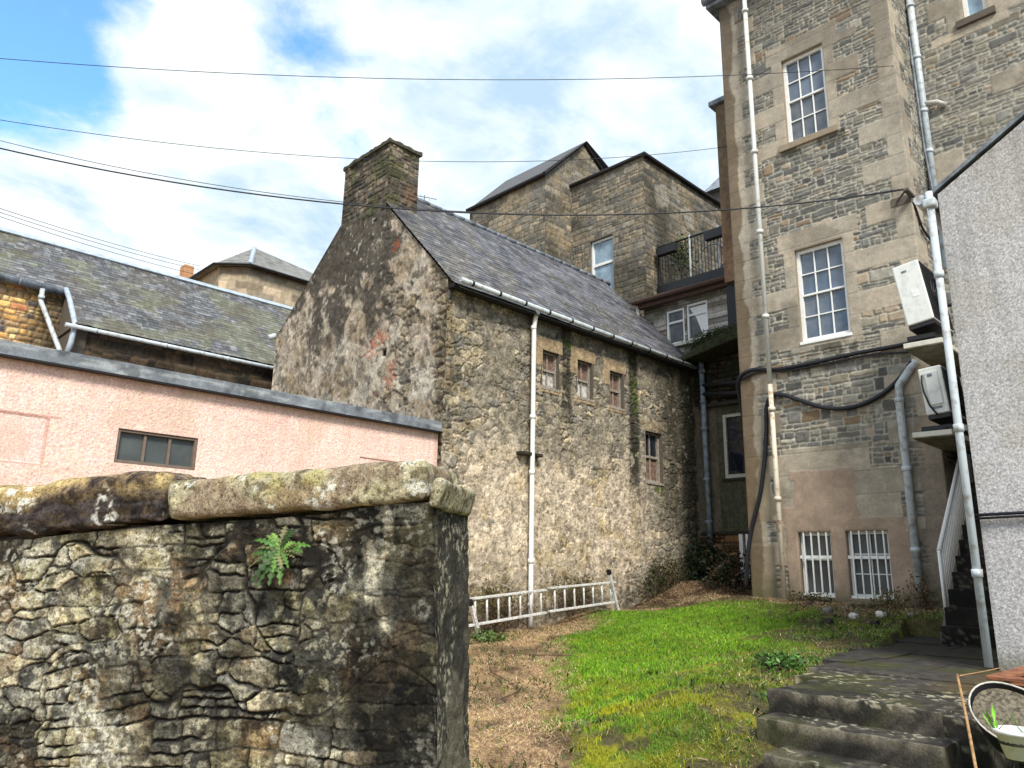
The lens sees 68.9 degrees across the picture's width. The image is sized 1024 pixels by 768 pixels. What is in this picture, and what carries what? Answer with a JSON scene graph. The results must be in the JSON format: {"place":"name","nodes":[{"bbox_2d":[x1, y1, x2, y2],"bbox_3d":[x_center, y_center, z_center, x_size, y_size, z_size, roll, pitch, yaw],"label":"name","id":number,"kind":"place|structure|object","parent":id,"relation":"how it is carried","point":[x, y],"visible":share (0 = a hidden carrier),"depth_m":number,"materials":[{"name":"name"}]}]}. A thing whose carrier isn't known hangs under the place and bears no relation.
{"place":"outdoors","nodes":[
{"label":"outdoors","id":0,"kind":"place"},
{"bbox_2d":[0,0,723,275],"label":"sky","id":1,"kind":"structure","parent":0,"point":[478,122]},
{"bbox_2d":[467,581,943,767],"bbox_3d":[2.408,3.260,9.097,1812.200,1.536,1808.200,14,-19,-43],"label":"ground","id":2,"kind":"structure","parent":0,"point":[920,626],"depth_m":6.36,"materials":[{"name":"green plant"}]},
{"bbox_2d":[0,227,292,389],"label":"slate roofed range","id":3,"kind":"structure","parent":2,"relation":"on","point":[59,296],"depth_m":15.76,"materials":[{"name":"stone"}]},
{"bbox_2d":[0,339,442,485],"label":"pink outbuilding","id":4,"kind":"structure","parent":2,"relation":"on","point":[65,414],"depth_m":8.56,"materials":[{"name":"paint"}]},
{"bbox_2d":[114,428,197,470],"bbox_3d":[-4.052,0.755,8.493,0.950,0.450,0.086,14,-19,-43],"label":"window","id":5,"kind":"structure","parent":4,"relation":"in","point":[136,447],"depth_m":8.50,"materials":[{"name":"brown glass"}]},
{"bbox_2d":[0,459,475,767],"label":"garden wall","id":6,"kind":"structure","parent":2,"relation":"on","point":[145,622],"depth_m":3.06,"materials":[{"name":"stone"}]},
{"bbox_2d":[249,525,310,586],"bbox_3d":[-0.939,0.693,3.008,0.257,0.250,0.106,0,-14,6],"label":"fern","id":7,"kind":"object","parent":6,"relation":"attached to","point":[275,549],"visible":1,"depth_m":3.01,"materials":[{"name":"green plant"}]},
{"bbox_2d":[179,246,312,306],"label":"distant hipped house","id":8,"kind":"structure","parent":2,"relation":"on","point":[254,271],"depth_m":28.99,"materials":[{"name":"stone"}]},
{"bbox_2d":[0,216,196,274],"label":"overhead wire","id":9,"kind":"object","parent":8,"relation":"attached to","point":[89,245],"visible":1,"depth_m":21.95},
{"bbox_2d":[0,208,198,265],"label":"overhead wire","id":10,"kind":"object","parent":8,"relation":"attached to","point":[95,238],"visible":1,"depth_m":22.40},
{"bbox_2d":[0,212,198,269],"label":"overhead wire","id":11,"kind":"object","parent":8,"relation":"attached to","point":[89,240],"visible":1,"depth_m":22.05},
{"bbox_2d":[267,137,699,638],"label":"stone cottage","id":12,"kind":"structure","parent":2,"relation":"on","point":[554,395],"depth_m":13.64,"materials":[{"name":"stone"}]},
{"bbox_2d":[540,349,559,392],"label":"window","id":13,"kind":"structure","parent":12,"relation":"in","point":[551,361],"depth_m":13.57,"materials":[{"name":"paint"}]},
{"bbox_2d":[575,359,593,402],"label":"window","id":14,"kind":"structure","parent":12,"relation":"in","point":[585,371],"depth_m":14.23,"materials":[{"name":"paint"}]},
{"bbox_2d":[608,370,624,411],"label":"window","id":15,"kind":"structure","parent":12,"relation":"in","point":[616,393],"depth_m":14.89,"materials":[{"name":"paint"}]},
{"bbox_2d":[643,428,664,485],"bbox_3d":[2.868,1.520,15.351,0.670,1.125,0.170,14,-19,-43],"label":"window","id":16,"kind":"structure","parent":12,"relation":"in","point":[654,474],"depth_m":15.47,"materials":[{"name":"paint"}]},
{"bbox_2d":[469,627,516,644],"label":"lawn edge weed","id":17,"kind":"object","parent":2,"relation":"on","point":[483,637],"visible":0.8,"depth_m":10.62,"materials":[{"name":"green plant"}]},
{"bbox_2d":[469,571,540,628],"bbox_3d":[-0.158,3.396,11.586,1.955,0.964,0.264,14,-19,-43],"label":"shrub","id":18,"kind":"object","parent":2,"relation":"on","point":[490,613],"visible":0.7,"depth_m":11.51,"materials":[{"name":"brown plant"}]},
{"bbox_2d":[469,589,546,636],"bbox_3d":[-0.047,3.485,11.312,1.697,0.715,0.114,14,-19,-43],"label":"ladder","id":19,"kind":"object","parent":2,"relation":"on","point":[475,623],"visible":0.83,"depth_m":11.22,"materials":[{"name":"metal"}]},
{"bbox_2d":[528,565,610,610],"bbox_3d":[1.036,3.507,12.790,2.158,0.766,0.221,14,-19,-43],"label":"shrub","id":20,"kind":"object","parent":2,"relation":"on","point":[577,595],"visible":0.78,"depth_m":12.80,"materials":[{"name":"brown plant"}]},
{"bbox_2d":[548,569,619,612],"bbox_3d":[1.245,3.524,12.622,1.780,0.768,0.114,14,-19,-43],"label":"metal fence","id":21,"kind":"object","parent":2,"relation":"on","point":[611,582],"visible":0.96,"depth_m":12.71,"materials":[{"name":"metal"}]},
{"bbox_2d":[466,141,723,316],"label":"tenement","id":22,"kind":"structure","parent":2,"relation":"on","point":[618,252],"depth_m":22.22,"materials":[{"name":"stone"}]},
{"bbox_2d":[589,232,614,290],"bbox_3d":[2.656,-3.292,21.682,0.156,2.090,0.920,14,-19,-43],"label":"window","id":23,"kind":"structure","parent":22,"relation":"in","point":[601,249],"depth_m":21.85,"materials":[{"name":"white paint"}]},
{"bbox_2d":[657,225,723,293],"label":"balcony","id":24,"kind":"structure","parent":22,"relation":"attached to","point":[702,276],"depth_m":20.04,"materials":[{"name":"black metal"}]},
{"bbox_2d":[656,242,677,256],"bbox_3d":[4.277,-3.693,20.578,0.170,0.230,0.647,14,-19,-43],"label":"planter","id":25,"kind":"object","parent":24,"relation":"attached to","point":[668,249],"visible":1,"depth_m":20.50,"materials":[{"name":"black plastic"}]},
{"bbox_2d":[666,233,697,278],"bbox_3d":[4.767,-3.565,20.796,0.681,1.316,0.858,7,-15,-22],"label":"balcony plant","id":26,"kind":"object","parent":24,"relation":"on","point":[684,255],"visible":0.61,"depth_m":20.71,"materials":[{"name":"green plant"}]},
{"bbox_2d":[698,243,723,272],"bbox_3d":[5.379,-3.370,20.073,0.035,0.880,0.880,14,-19,-43],"label":"wheel rim","id":27,"kind":"object","parent":24,"relation":"on","point":[703,250],"visible":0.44,"depth_m":20.22,"materials":[{"name":"grey metal"}]},
{"bbox_2d":[703,227,721,241],"bbox_3d":[5.371,-3.937,19.506,0.170,0.230,0.747,14,-19,-43],"label":"planter","id":28,"kind":"object","parent":24,"relation":"attached to","point":[713,234],"visible":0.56,"depth_m":19.52,"materials":[{"name":"black plastic"}]},
{"bbox_2d":[626,553,699,607],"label":"shrubs","id":29,"kind":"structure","parent":2,"relation":"on","point":[667,583],"depth_m":14.62,"materials":[{"name":"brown plant"}]},
{"bbox_2d":[682,532,727,582],"bbox_3d":[3.995,3.866,15.240,0.973,1.682,1.053,14,-19,-43],"label":"ivy bush","id":30,"kind":"object","parent":2,"relation":"on","point":[699,568],"visible":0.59,"depth_m":15.19,"materials":[{"name":"green plant"}]},
{"bbox_2d":[468,597,943,767],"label":"grass","id":31,"kind":"structure","parent":2,"relation":"on","point":[678,629],"depth_m":8.31,"materials":[{"name":"green plant"}]},
{"bbox_2d":[468,580,943,767],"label":"straw","id":32,"kind":"object","parent":2,"relation":"on","point":[724,596],"visible":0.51,"depth_m":8.03,"materials":[{"name":"brown plant"}]},
{"bbox_2d":[488,656,518,701],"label":"fallen twig","id":33,"kind":"object","parent":32,"relation":"on","point":[513,693],"visible":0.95,"depth_m":7.73,"materials":[{"name":"brown wood"}]},
{"bbox_2d":[512,647,571,655],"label":"fallen twig","id":34,"kind":"object","parent":32,"relation":"on","point":[547,654],"visible":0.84,"depth_m":8.91,"materials":[{"name":"brown wood"}]},
{"bbox_2d":[468,596,943,767],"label":"weeds","id":35,"kind":"object","parent":2,"relation":"on","point":[725,674],"visible":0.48,"depth_m":8.19,"materials":[{"name":"green plant"}]},
{"bbox_2d":[705,177,719,200],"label":"hidden neighbour","id":36,"kind":"structure","parent":2,"relation":"on","point":[713,189],"depth_m":26.56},
{"bbox_2d":[678,324,751,580],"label":"wall","id":37,"kind":"structure","parent":2,"relation":"on","point":[722,502],"depth_m":16.05,"materials":[{"name":"stone"}]},
{"bbox_2d":[631,276,736,353],"bbox_3d":[5.186,-0.593,18.016,3.280,2.920,3.201,14,-19,-43],"label":"timber extension","id":38,"kind":"object","parent":37,"relation":"on","point":[676,317],"visible":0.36,"depth_m":17.46,"materials":[{"name":"grey wood"}]},
{"bbox_2d":[666,307,684,343],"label":"window","id":39,"kind":"structure","parent":38,"relation":"in","point":[675,327],"depth_m":17.83,"materials":[{"name":"white paint"}]},
{"bbox_2d":[686,299,707,340],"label":"window","id":40,"kind":"structure","parent":38,"relation":"in","point":[696,312],"depth_m":17.44,"materials":[{"name":"grey glass"}]},
{"bbox_2d":[681,324,734,350],"bbox_3d":[4.578,-1.019,16.084,1.082,0.491,1.998,14,-19,-43],"label":"moss clump","id":41,"kind":"object","parent":37,"relation":"on","point":[710,334],"visible":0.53,"depth_m":16.16,"materials":[{"name":"green plant"}]},
{"bbox_2d":[721,412,745,480],"bbox_3d":[4.879,1.285,15.757,0.160,1.485,1.000,14,-19,-43],"label":"window","id":42,"kind":"structure","parent":37,"relation":"in","point":[732,428],"depth_m":15.95,"materials":[{"name":"white paint"}]},
{"bbox_2d":[708,95,734,286],"bbox_3d":[5.917,-0.827,16.168,3.850,10.520,0.940,14,-19,-43],"label":"brown annex","id":43,"kind":"object","parent":2,"relation":"on","point":[716,106],"visible":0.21,"depth_m":15.83,"materials":[{"name":"brown stone"}]},
{"bbox_2d":[2,120,726,161],"bbox_3d":[-2.667,-4.715,13.249,16.370,2.431,0.010,5,-14,-17],"label":"overhead wire","id":44,"kind":"object","parent":43,"relation":"attached to","point":[349,158],"visible":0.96,"depth_m":13.00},
{"bbox_2d":[698,543,751,593],"bbox_3d":[4.188,3.569,14.122,1.295,1.084,1.301,14,-19,-43],"label":"bramble","id":45,"kind":"object","parent":2,"relation":"on","point":[730,573],"visible":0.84,"depth_m":13.99,"materials":[{"name":"green plant"}]},
{"bbox_2d":[747,650,812,673],"bbox_3d":[2.511,2.616,6.960,0.629,0.264,0.540,6,-15,-21],"label":"lawn edge weed","id":46,"kind":"object","parent":2,"relation":"on","point":[778,658],"visible":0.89,"depth_m":6.89,"materials":[{"name":"green plant"}]},
{"bbox_2d":[781,590,840,605],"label":"plant","id":47,"kind":"object","parent":2,"relation":"on","point":[813,599],"visible":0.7,"depth_m":11.62,"materials":[{"name":"green plant"}]},
{"bbox_2d":[822,617,832,623],"bbox_3d":[4.359,3.278,10.292,0.164,0.108,0.131,14,-19,-43],"label":"rubble stone","id":48,"kind":"object","parent":2,"relation":"on","point":[829,619],"visible":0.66,"depth_m":10.25,"materials":[{"name":"black stone"}]},
{"bbox_2d":[822,607,833,613],"bbox_3d":[4.574,3.292,10.797,0.166,0.118,0.143,14,-19,-43],"label":"rubble stone","id":49,"kind":"object","parent":2,"relation":"on","point":[829,610],"visible":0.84,"depth_m":10.75,"materials":[{"name":"grey stone"}]},
{"bbox_2d":[848,612,858,618],"bbox_3d":[4.782,3.254,10.445,0.146,0.102,0.132,14,-19,-43],"label":"rubble stone","id":50,"kind":"object","parent":2,"relation":"on","point":[851,614],"visible":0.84,"depth_m":10.41,"materials":[{"name":"white stone"}]},
{"bbox_2d":[701,0,1023,610],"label":"tower block","id":51,"kind":"structure","parent":2,"relation":"on","point":[853,505],"depth_m":12.85,"materials":[{"name":"stone"}]},
{"bbox_2d":[0,58,893,79],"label":"overhead wire","id":52,"kind":"object","parent":51,"relation":"attached to","point":[438,79],"visible":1,"depth_m":11.71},
{"bbox_2d":[779,42,838,152],"bbox_3d":[5.454,-5.327,13.844,0.200,1.935,1.090,14,-19,-43],"label":"window","id":53,"kind":"structure","parent":51,"relation":"in","point":[804,93],"depth_m":13.92,"materials":[{"name":"white paint"}]},
{"bbox_2d":[798,532,834,597],"bbox_3d":[5.005,2.963,12.177,0.182,1.125,0.610,14,-19,-43],"label":"window","id":54,"kind":"structure","parent":51,"relation":"in","point":[815,551],"depth_m":12.23,"materials":[{"name":"white paint"}]},
{"bbox_2d":[735,341,908,425],"bbox_3d":[5.196,-0.002,12.546,0.358,0.986,3.308,12,-17,-37],"label":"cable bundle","id":55,"kind":"object","parent":51,"relation":"attached to","point":[841,356],"visible":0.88,"depth_m":12.69,"materials":[{"name":"black rubber"}]},
{"bbox_2d":[741,351,908,379],"bbox_3d":[5.229,-0.332,12.613,0.034,0.155,2.956,14,-19,-43],"label":"hose bundle strand","id":56,"kind":"object","parent":55,"relation":"attached to","point":[832,362],"visible":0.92,"depth_m":12.47},
{"bbox_2d":[794,237,851,345],"bbox_3d":[5.397,-1.601,12.941,0.170,1.805,0.920,14,-19,-43],"label":"window","id":57,"kind":"structure","parent":51,"relation":"in","point":[823,307],"depth_m":13.00,"materials":[{"name":"white paint"}]},
{"bbox_2d":[743,360,911,589],"bbox_3d":[5.104,1.583,12.203,0.127,3.532,3.113,14,-19,-43],"label":"drooping hose","id":58,"kind":"object","parent":51,"relation":"attached to","point":[889,388],"visible":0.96,"depth_m":12.89,"materials":[{"name":"black rubber"}]},
{"bbox_2d":[845,530,893,599],"bbox_3d":[5.591,2.828,11.605,0.182,1.135,0.710,14,-19,-43],"label":"window","id":59,"kind":"structure","parent":51,"relation":"in","point":[868,554],"depth_m":11.65,"materials":[{"name":"white paint"}]},
{"bbox_2d":[891,187,914,206],"bbox_3d":[6.300,-3.023,12.101,0.350,0.140,0.350,14,-19,-43],"label":"wire bracket","id":60,"kind":"object","parent":51,"relation":"attached to","point":[900,200],"visible":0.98,"depth_m":12.13,"materials":[{"name":"metal"}]},
{"bbox_2d":[0,148,902,215],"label":"overhead wire","id":61,"kind":"object","parent":60,"relation":"attached to","point":[443,211],"visible":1,"depth_m":11.06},
{"bbox_2d":[0,140,903,213],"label":"overhead wire","id":62,"kind":"object","parent":60,"relation":"attached to","point":[314,198],"visible":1,"depth_m":10.88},
{"bbox_2d":[908,200,930,240],"bbox_3d":[6.728,-2.689,12.245,0.733,0.530,0.086,12,-17,-37],"label":"service wire","id":63,"kind":"object","parent":51,"relation":"attached to","point":[920,222],"visible":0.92,"depth_m":12.13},
{"bbox_2d":[903,336,960,376],"bbox_3d":[6.471,-0.373,11.095,2.185,0.140,0.496,14,-19,-43],"label":"wall shelf","id":64,"kind":"object","parent":51,"relation":"attached to","point":[930,352],"depth_m":10.61,"materials":[{"name":"beige concrete"}]},
{"bbox_2d":[907,332,939,342],"bbox_3d":[6.017,-0.586,10.724,0.850,0.060,0.350,14,-19,-43],"label":"support frame","id":65,"kind":"object","parent":64,"relation":"on","point":[921,337],"visible":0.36,"depth_m":10.44,"materials":[{"name":"black metal"}]},
{"bbox_2d":[892,260,953,337],"bbox_3d":[5.997,-1.190,10.864,0.906,1.015,0.491,14,-19,-43],"label":"air conditioner","id":66,"kind":"object","parent":65,"relation":"on","point":[915,280],"visible":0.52,"depth_m":10.56,"materials":[{"name":"beige paint"}]},
{"bbox_2d":[912,427,970,455],"bbox_3d":[6.436,0.863,10.805,2.185,0.140,0.491,14,-19,-43],"label":"wall shelf","id":67,"kind":"object","parent":51,"relation":"attached to","point":[944,439],"depth_m":10.28,"materials":[{"name":"beige concrete"}]},
{"bbox_2d":[921,424,968,436],"bbox_3d":[6.040,0.666,10.370,0.850,0.060,0.380,14,-19,-43],"label":"support frame","id":68,"kind":"object","parent":67,"relation":"on","point":[937,427],"visible":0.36,"depth_m":10.10,"materials":[{"name":"black metal"}]},
{"bbox_2d":[918,365,966,424],"bbox_3d":[6.030,0.180,10.406,0.890,0.739,0.371,14,-19,-43],"label":"air conditioner","id":69,"kind":"object","parent":68,"relation":"on","point":[934,382],"visible":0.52,"depth_m":10.14,"materials":[{"name":"beige paint"}]},
{"bbox_2d":[955,0,995,29],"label":"window","id":70,"kind":"structure","parent":51,"relation":"in","point":[973,10],"depth_m":13.10,"materials":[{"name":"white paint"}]},
{"bbox_2d":[870,620,879,625],"bbox_3d":[4.890,3.222,10.052,0.130,0.088,0.103,14,-19,-43],"label":"rubble stone","id":71,"kind":"object","parent":2,"relation":"on","point":[874,622],"visible":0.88,"depth_m":10.02,"materials":[{"name":"black stone"}]},
{"bbox_2d":[875,611,886,617],"bbox_3d":[5.132,3.217,10.380,0.150,0.120,0.133,14,-19,-43],"label":"rubble stone","id":72,"kind":"object","parent":2,"relation":"on","point":[879,613],"visible":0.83,"depth_m":10.34,"materials":[{"name":"white stone"}]},
{"bbox_2d":[756,679,1019,767],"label":"garden steps","id":73,"kind":"structure","parent":2,"relation":"on","point":[823,723],"depth_m":4.61,"materials":[{"name":"stone"}]},
{"bbox_2d":[863,586,915,610],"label":"plant","id":74,"kind":"object","parent":2,"relation":"on","point":[888,600],"visible":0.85,"depth_m":10.89,"materials":[{"name":"green plant"}]},
{"bbox_2d":[793,636,1021,695],"bbox_3d":[4.240,3.242,7.675,5.450,0.910,2.435,14,-19,-43],"label":"paved landing","id":75,"kind":"object","parent":2,"relation":"on","point":[930,664],"visible":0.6,"depth_m":6.66,"materials":[{"name":"stone"}]},
{"bbox_2d":[905,570,938,611],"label":"shrub","id":76,"kind":"object","parent":2,"relation":"on","point":[919,595],"visible":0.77,"depth_m":10.66,"materials":[{"name":"brown plant"}]},
{"bbox_2d":[913,110,1023,670],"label":"grey roughcast house","id":77,"kind":"structure","parent":2,"relation":"on","point":[971,207],"depth_m":7.04,"materials":[{"name":"paint"}]},
{"bbox_2d":[974,511,1023,519],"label":"wall cable","id":78,"kind":"object","parent":77,"relation":"attached to","point":[997,515],"depth_m":6.71,"materials":[{"name":"black rubber"}]},
{"bbox_2d":[940,479,996,648],"bbox_3d":[6.760,2.000,10.074,3.753,3.555,1.066,14,-19,-43],"label":"outside stair","id":79,"kind":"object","parent":2,"relation":"on","point":[960,625],"visible":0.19,"depth_m":9.09,"materials":[{"name":"stone"}]},
{"bbox_2d":[936,425,972,612],"bbox_3d":[6.274,1.805,10.523,2.044,2.970,0.060,14,-19,-43],"label":"stair railing","id":80,"kind":"object","parent":79,"relation":"on","point":[950,534],"visible":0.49,"depth_m":10.21,"materials":[{"name":"white metal"}]},
{"bbox_2d":[968,681,1023,763],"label":"plant pot","id":81,"kind":"object","parent":2,"relation":"on","point":[1005,700],"visible":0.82,"depth_m":4.10,"materials":[{"name":"black plastic"}]},
{"bbox_2d":[956,674,976,767],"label":"bamboo cane","id":82,"kind":"object","parent":81,"relation":"on","point":[967,725],"visible":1,"depth_m":3.84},
{"bbox_2d":[959,668,1000,675],"bbox_3d":[3.107,1.903,4.936,0.014,0.082,1.410,-10,-18,39],"label":"bamboo cane","id":83,"kind":"object","parent":82,"relation":"attached to","point":[979,672],"visible":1,"depth_m":4.89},
{"bbox_2d":[991,725,1023,761],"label":"plant pot","id":84,"kind":"object","parent":2,"relation":"on","point":[1010,739],"visible":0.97,"depth_m":3.64,"materials":[{"name":"white ceramic"}]},
{"bbox_2d":[982,705,1005,728],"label":"bulb shoot","id":85,"kind":"object","parent":84,"relation":"in","point":[994,724],"visible":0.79,"depth_m":3.76,"materials":[{"name":"green plant"}]},
{"bbox_2d":[1009,713,1023,732],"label":"bulb shoot","id":86,"kind":"object","parent":84,"relation":"in","point":[1015,722],"visible":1,"depth_m":3.66,"materials":[{"name":"green plant"}]},
{"bbox_3d":[4.018,2.569,4.749,1.300,0.615,1.300,14,-19,-43],"label":"low plinth","id":87,"kind":"object","parent":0,"visible":0},
{"bbox_2d":[986,666,1023,687],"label":"wooden trough","id":88,"kind":"object","parent":87,"relation":"on","point":[1012,676],"visible":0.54,"depth_m":4.53,"materials":[{"name":"brown wood"}]}
]}

